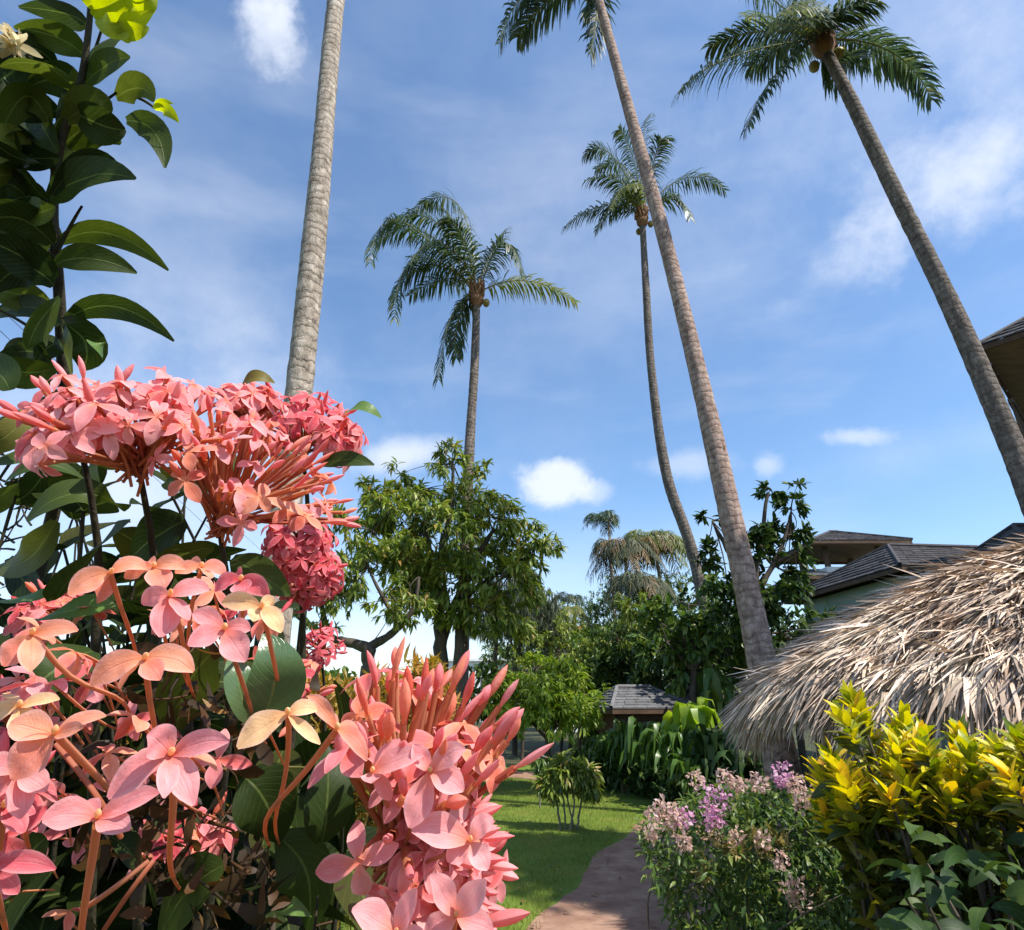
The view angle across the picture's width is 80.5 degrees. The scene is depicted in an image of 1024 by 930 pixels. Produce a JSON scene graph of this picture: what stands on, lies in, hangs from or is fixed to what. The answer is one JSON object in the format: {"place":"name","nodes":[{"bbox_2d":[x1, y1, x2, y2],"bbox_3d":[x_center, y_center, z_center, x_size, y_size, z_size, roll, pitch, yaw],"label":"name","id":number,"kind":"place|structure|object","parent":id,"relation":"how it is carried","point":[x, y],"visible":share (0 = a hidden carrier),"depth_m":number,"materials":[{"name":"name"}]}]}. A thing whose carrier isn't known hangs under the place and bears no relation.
{"place":"outdoors","nodes":[
{"label":"outdoors","id":0,"kind":"place"},
{"bbox_2d":[448,659,533,721],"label":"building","id":1,"kind":"structure","parent":0,"point":[473,661],"depth_m":54.09,"materials":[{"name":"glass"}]},
{"bbox_2d":[0,0,1023,685],"label":"sky","id":2,"kind":"structure","parent":0,"point":[832,359],"materials":[{"name":"blue"}]},
{"bbox_2d":[526,605,592,744],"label":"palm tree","id":3,"kind":"object","parent":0,"point":[579,612],"visible":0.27,"depth_m":26.15,"materials":[{"name":"plant"}]},
{"bbox_2d":[552,591,584,619],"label":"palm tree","id":4,"kind":"object","parent":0,"point":[570,598],"visible":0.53,"depth_m":46.85,"materials":[{"name":"plant"}]},
{"bbox_2d":[314,719,839,924],"bbox_3d":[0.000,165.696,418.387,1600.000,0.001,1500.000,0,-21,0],"label":"ground","id":5,"kind":"structure","parent":0,"point":[534,739],"depth_m":22.12,"materials":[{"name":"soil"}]},
{"bbox_2d":[0,0,178,691],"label":"tall shrub","id":6,"kind":"object","parent":5,"relation":"on","point":[73,138],"visible":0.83,"depth_m":0.46,"materials":[{"name":"green plant"}]},
{"bbox_2d":[0,339,553,929],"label":"ixora shrub","id":7,"kind":"object","parent":5,"relation":"on","point":[152,831],"visible":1,"depth_m":0.26,"materials":[{"name":"pink plant"}]},
{"bbox_2d":[320,666,674,693],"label":"treeline","id":8,"kind":"object","parent":5,"relation":"on","point":[333,673],"depth_m":75.97,"materials":[{"name":"green plant"}]},
{"bbox_2d":[478,633,554,741],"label":"tree","id":9,"kind":"object","parent":5,"relation":"on","point":[502,651],"visible":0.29,"depth_m":26.11,"materials":[{"name":"green plant"}]},
{"bbox_2d":[481,647,553,759],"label":"tree","id":10,"kind":"object","parent":5,"relation":"on","point":[520,660],"visible":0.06,"depth_m":18.57,"materials":[{"name":"green plant"}]},
{"bbox_2d":[469,561,575,754],"bbox_3d":[0.003,6.487,21.008,3.510,6.456,3.414,14,-25,-31],"label":"weeping tree","id":11,"kind":"object","parent":5,"relation":"on","point":[546,614],"visible":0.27,"depth_m":20.96,"materials":[{"name":"green plant"}]},
{"bbox_2d":[499,638,603,749],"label":"garden tree","id":12,"kind":"object","parent":5,"relation":"on","point":[570,745],"visible":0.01,"depth_m":22.16,"materials":[{"name":"green plant"}]},
{"bbox_2d":[507,610,610,752],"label":"tree","id":13,"kind":"object","parent":5,"relation":"on","point":[560,628],"visible":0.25,"depth_m":19.91,"materials":[{"name":"green plant"}]},
{"bbox_2d":[531,600,587,655],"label":"tree","id":14,"kind":"object","parent":5,"relation":"on","point":[586,625],"visible":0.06,"depth_m":28.41,"materials":[{"name":"green plant"}]},
{"bbox_2d":[548,623,612,677],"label":"tree","id":15,"kind":"object","parent":5,"relation":"on","point":[585,630],"visible":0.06,"depth_m":23.00,"materials":[{"name":"green plant"}]},
{"bbox_2d":[561,590,614,654],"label":"tree","id":16,"kind":"object","parent":5,"relation":"on","point":[586,609],"visible":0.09,"depth_m":32.10,"materials":[{"name":"green plant"}]},
{"bbox_2d":[582,509,620,621],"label":"palm tree","id":17,"kind":"object","parent":5,"relation":"on","point":[613,518],"visible":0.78,"depth_m":47.37,"materials":[{"name":"green plant"}]},
{"bbox_2d":[580,569,639,646],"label":"tree","id":18,"kind":"object","parent":5,"relation":"on","point":[597,609],"visible":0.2,"depth_m":26.28,"materials":[{"name":"green plant"}]},
{"bbox_2d":[552,632,669,727],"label":"garden tree","id":19,"kind":"object","parent":5,"relation":"on","point":[600,677],"visible":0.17,"depth_m":18.86,"materials":[{"name":"green plant"}]},
{"bbox_2d":[586,610,642,679],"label":"tree","id":20,"kind":"object","parent":5,"relation":"on","point":[596,656],"visible":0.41,"depth_m":18.92,"materials":[{"name":"green plant"}]},
{"bbox_2d":[585,536,670,616],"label":"palm tree","id":21,"kind":"object","parent":5,"relation":"on","point":[623,550],"visible":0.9,"depth_m":23.94,"materials":[{"name":"green plant"}]},
{"bbox_2d":[598,602,677,695],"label":"garden tree","id":22,"kind":"object","parent":5,"relation":"on","point":[615,659],"visible":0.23,"depth_m":18.22,"materials":[{"name":"green plant"}]},
{"bbox_2d":[589,684,688,738],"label":"garden shed","id":23,"kind":"structure","parent":5,"relation":"on","point":[627,701],"depth_m":14.31,"materials":[{"name":"grey shingle"},{"name":"brown wood"}]},
{"bbox_2d":[603,571,686,627],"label":"palm tree","id":24,"kind":"object","parent":5,"relation":"on","point":[643,583],"visible":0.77,"depth_m":22.27,"materials":[{"name":"green plant"}]},
{"bbox_2d":[560,112,730,697],"bbox_3d":[4.617,-3.271,18.752,6.255,23.010,3.026,5,-22,-12],"label":"coconut palm","id":25,"kind":"object","parent":5,"relation":"on","point":[627,193],"visible":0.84,"depth_m":20.24,"materials":[{"name":"green plant"}]},
{"bbox_2d":[613,591,687,689],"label":"tree","id":26,"kind":"object","parent":5,"relation":"on","point":[627,612],"visible":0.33,"depth_m":17.72,"materials":[{"name":"green plant"}]},
{"bbox_2d":[616,529,688,577],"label":"palm tree","id":27,"kind":"object","parent":5,"relation":"on","point":[668,543],"visible":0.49,"depth_m":24.82,"materials":[{"name":"green plant"}]},
{"bbox_2d":[612,564,695,633],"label":"tree","id":28,"kind":"object","parent":5,"relation":"on","point":[671,583],"visible":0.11,"depth_m":24.39,"materials":[{"name":"green plant"}]},
{"bbox_2d":[495,0,815,857],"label":"coconut palm","id":29,"kind":"object","parent":5,"relation":"on","point":[755,630],"visible":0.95,"depth_m":9.04,"materials":[{"name":"brown plant"}]},
{"bbox_2d":[661,753,715,814],"bbox_3d":[2.764,4.900,9.296,0.930,0.873,0.834,-6,-22,16],"label":"border plant","id":30,"kind":"object","parent":5,"relation":"on","point":[685,765],"visible":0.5,"depth_m":9.32,"materials":[{"name":"green plant"}]},
{"bbox_2d":[560,745,820,835],"bbox_3d":[2.780,5.627,10.745,2.210,0.940,7.648,8,-23,-18],"label":"ground cover","id":31,"kind":"object","parent":5,"relation":"on","point":[655,786],"visible":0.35,"depth_m":10.78,"materials":[{"name":"green plant"}]},
{"bbox_2d":[674,683,751,748],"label":"garden shed","id":32,"kind":"structure","parent":5,"relation":"on","point":[687,697],"depth_m":14.99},
{"bbox_2d":[625,557,808,699],"bbox_3d":[5.352,5.035,16.038,4.908,5.543,4.882,0,-21,0],"label":"garden tree","id":33,"kind":"object","parent":5,"relation":"on","point":[666,672],"visible":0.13,"depth_m":15.80,"materials":[{"name":"green plant"}]},
{"bbox_2d":[696,667,737,738],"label":"border plant","id":34,"kind":"object","parent":5,"relation":"on","point":[713,691],"visible":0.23,"depth_m":11.53,"materials":[{"name":"green plant"}]},
{"bbox_2d":[710,737,764,793],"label":"border plant","id":35,"kind":"object","parent":5,"relation":"on","point":[733,765],"visible":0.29,"depth_m":8.40,"materials":[{"name":"green plant"}]},
{"bbox_2d":[689,477,819,770],"bbox_3d":[4.662,3.002,11.333,2.668,5.886,1.694,0,-21,0],"label":"broadleaf tree","id":36,"kind":"object","parent":5,"relation":"on","point":[764,536],"visible":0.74,"depth_m":11.57,"materials":[{"name":"green plant"}]},
{"bbox_2d":[702,593,838,785],"bbox_3d":[6.006,4.641,13.066,4.121,4.106,3.418,0,-21,0],"label":"garden tree","id":37,"kind":"object","parent":5,"relation":"on","point":[801,622],"visible":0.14,"depth_m":12.86,"materials":[{"name":"green plant"}]},
{"bbox_2d":[762,530,912,598],"bbox_3d":[11.381,5.744,20.304,4.678,7.322,4.245,0,-21,0],"label":"bungalow","id":38,"kind":"object","parent":5,"relation":"on","point":[829,548],"visible":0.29,"depth_m":20.55,"materials":[{"name":"grey tile"}]},
{"bbox_2d":[671,0,1023,515],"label":"coconut palm","id":39,"kind":"object","parent":5,"relation":"on","point":[818,34],"visible":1,"depth_m":10.95,"materials":[{"name":"green plant"}]},
{"bbox_2d":[712,533,1023,915],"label":"thatched hut","id":40,"kind":"object","parent":5,"relation":"on","point":[939,645],"visible":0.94,"depth_m":3.88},
{"bbox_2d":[784,543,977,762],"bbox_3d":[11.360,4.734,15.330,6.273,5.572,5.053,2,-22,-6],"label":"bungalow","id":41,"kind":"object","parent":5,"relation":"on","point":[856,577],"visible":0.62,"depth_m":15.40,"materials":[{"name":"grey tile"}]},
{"bbox_2d":[956,523,1023,560],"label":"bungalow","id":42,"kind":"object","parent":5,"relation":"on","point":[1012,530],"visible":0.15,"depth_m":12.35,"materials":[{"name":"grey tile"}]},
{"bbox_2d":[980,317,1023,437],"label":"two storey house","id":43,"kind":"structure","parent":5,"relation":"on","point":[1005,354],"depth_m":11.93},
{"bbox_2d":[340,765,820,929],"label":"lawn","id":44,"kind":"structure","parent":0,"point":[631,801],"depth_m":7.60,"materials":[{"name":"green plant"}]},
{"bbox_2d":[80,642,463,929],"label":"croton hedge","id":45,"kind":"object","parent":44,"relation":"on","point":[416,667],"visible":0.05,"depth_m":4.07,"materials":[{"name":"plant"}]},
{"bbox_2d":[254,0,344,644],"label":"coconut palm","id":46,"kind":"object","parent":44,"relation":"on","point":[300,376],"visible":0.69,"depth_m":6.30,"materials":[{"name":"grey plant"}]},
{"bbox_2d":[292,494,438,802],"bbox_3d":[-2.863,3.160,11.171,3.016,5.482,2.099,0,-21,0],"label":"spreading tree","id":47,"kind":"object","parent":44,"relation":"on","point":[353,593],"visible":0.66,"depth_m":11.25,"materials":[{"name":"green plant"}]},
{"bbox_2d":[354,437,566,721],"bbox_3d":[-1.219,2.754,12.843,4.764,7.488,3.664,-8,-23,19],"label":"mango tree","id":48,"kind":"object","parent":44,"relation":"on","point":[426,563],"visible":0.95,"depth_m":12.74,"materials":[{"name":"green plant"}]},
{"bbox_2d":[364,188,580,748],"bbox_3d":[-1.206,-1.328,15.711,6.378,17.138,3.533,0,-21,0],"label":"coconut palm","id":49,"kind":"object","parent":44,"relation":"on","point":[476,295],"visible":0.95,"depth_m":16.93,"materials":[{"name":"green plant"}]},
{"bbox_2d":[468,654,541,739],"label":"garden tree","id":50,"kind":"object","parent":44,"relation":"on","point":[480,671],"visible":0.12,"depth_m":15.22,"materials":[{"name":"green plant"}]},
{"bbox_2d":[528,755,553,806],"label":"sapling","id":51,"kind":"object","parent":44,"relation":"on","point":[540,762],"visible":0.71,"depth_m":10.00,"materials":[{"name":"green plant"}]},
{"bbox_2d":[480,650,615,772],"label":"young mango tree","id":52,"kind":"object","parent":44,"relation":"on","point":[561,703],"visible":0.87,"depth_m":12.16,"materials":[{"name":"green plant"}]},
{"bbox_2d":[530,748,604,830],"bbox_3d":[0.764,4.477,8.384,1.077,0.990,0.679,0,-21,0],"label":"sapling clump","id":53,"kind":"object","parent":44,"relation":"on","point":[580,778],"visible":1,"depth_m":8.25,"materials":[{"name":"green plant"}]},
{"bbox_2d":[570,718,597,759],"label":"border plant","id":54,"kind":"object","parent":44,"relation":"on","point":[585,738],"visible":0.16,"depth_m":14.91,"materials":[{"name":"green plant"}]},
{"bbox_2d":[575,668,601,750],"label":"tree","id":55,"kind":"object","parent":44,"relation":"on","point":[591,695],"visible":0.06,"depth_m":14.67,"materials":[{"name":"green plant"}]},
{"bbox_2d":[583,729,616,788],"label":"border plant","id":56,"kind":"object","parent":44,"relation":"on","point":[599,750],"visible":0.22,"depth_m":12.19,"materials":[{"name":"green plant"}]},
{"bbox_2d":[591,718,635,792],"bbox_3d":[2.128,5.625,11.765,1.183,1.324,1.134,0,-21,0],"label":"border plant","id":57,"kind":"object","parent":44,"relation":"on","point":[616,738],"visible":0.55,"depth_m":11.67,"materials":[{"name":"green plant"}]},
{"bbox_2d":[613,716,657,796],"bbox_3d":[2.487,5.425,11.320,1.129,1.367,1.151,0,-21,0],"label":"border plant","id":58,"kind":"object","parent":44,"relation":"on","point":[633,730],"visible":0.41,"depth_m":11.19,"materials":[{"name":"green plant"}]},
{"bbox_2d":[638,720,692,800],"bbox_3d":[2.742,5.082,10.372,1.164,1.314,1.157,0,-21,0],"label":"border plant","id":59,"kind":"object","parent":44,"relation":"on","point":[662,737],"visible":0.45,"depth_m":10.35,"materials":[{"name":"green plant"}]},
{"bbox_2d":[626,571,747,702],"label":"broadleaf tree","id":60,"kind":"object","parent":44,"relation":"on","point":[694,652],"visible":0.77,"depth_m":12.38,"materials":[{"name":"green plant"}]},
{"bbox_2d":[662,696,722,758],"bbox_3d":[3.237,4.877,10.383,1.202,1.703,1.331,0,-21,0],"label":"border plant","id":61,"kind":"object","parent":44,"relation":"on","point":[681,715],"visible":0.34,"depth_m":10.47,"materials":[{"name":"green plant"}]},
{"bbox_2d":[682,723,733,785],"bbox_3d":[3.134,4.729,9.450,1.052,1.302,1.181,0,-21,0],"label":"border plant","id":62,"kind":"object","parent":44,"relation":"on","point":[708,744],"visible":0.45,"depth_m":9.38,"materials":[{"name":"green plant"}]},
{"bbox_2d":[628,761,909,929],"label":"flowering shrub","id":63,"kind":"object","parent":44,"relation":"on","point":[707,873],"visible":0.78,"depth_m":3.24,"materials":[{"name":"green plant"}]},
{"bbox_2d":[797,679,1023,929],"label":"croton bush","id":64,"kind":"object","parent":44,"relation":"on","point":[861,815],"visible":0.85,"depth_m":2.23,"materials":[{"name":"yellow plant"}]},
{"bbox_2d":[865,820,1023,929],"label":"broadleaf shrub","id":65,"kind":"object","parent":44,"relation":"on","point":[986,866],"visible":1,"depth_m":1.61,"materials":[{"name":"green plant"}]},
{"bbox_2d":[945,717,1023,865],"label":"croton bush","id":66,"kind":"object","parent":44,"relation":"on","point":[1006,756],"visible":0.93,"depth_m":2.08,"materials":[{"name":"yellow plant"}]},
{"bbox_2d":[567,624,606,642],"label":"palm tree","id":67,"kind":"object","parent":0,"point":[591,626],"visible":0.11,"depth_m":25.82,"materials":[{"name":"plant"}]},
{"bbox_2d":[508,772,740,929],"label":"path","id":68,"kind":"structure","parent":0,"point":[616,903],"depth_m":5.32,"materials":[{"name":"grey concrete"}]},
{"bbox_2d":[515,801,777,926],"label":"leaf litter","id":69,"kind":"object","parent":68,"relation":"on","point":[598,866],"visible":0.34,"depth_m":5.86,"materials":[{"name":"brown plant"}]}
]}

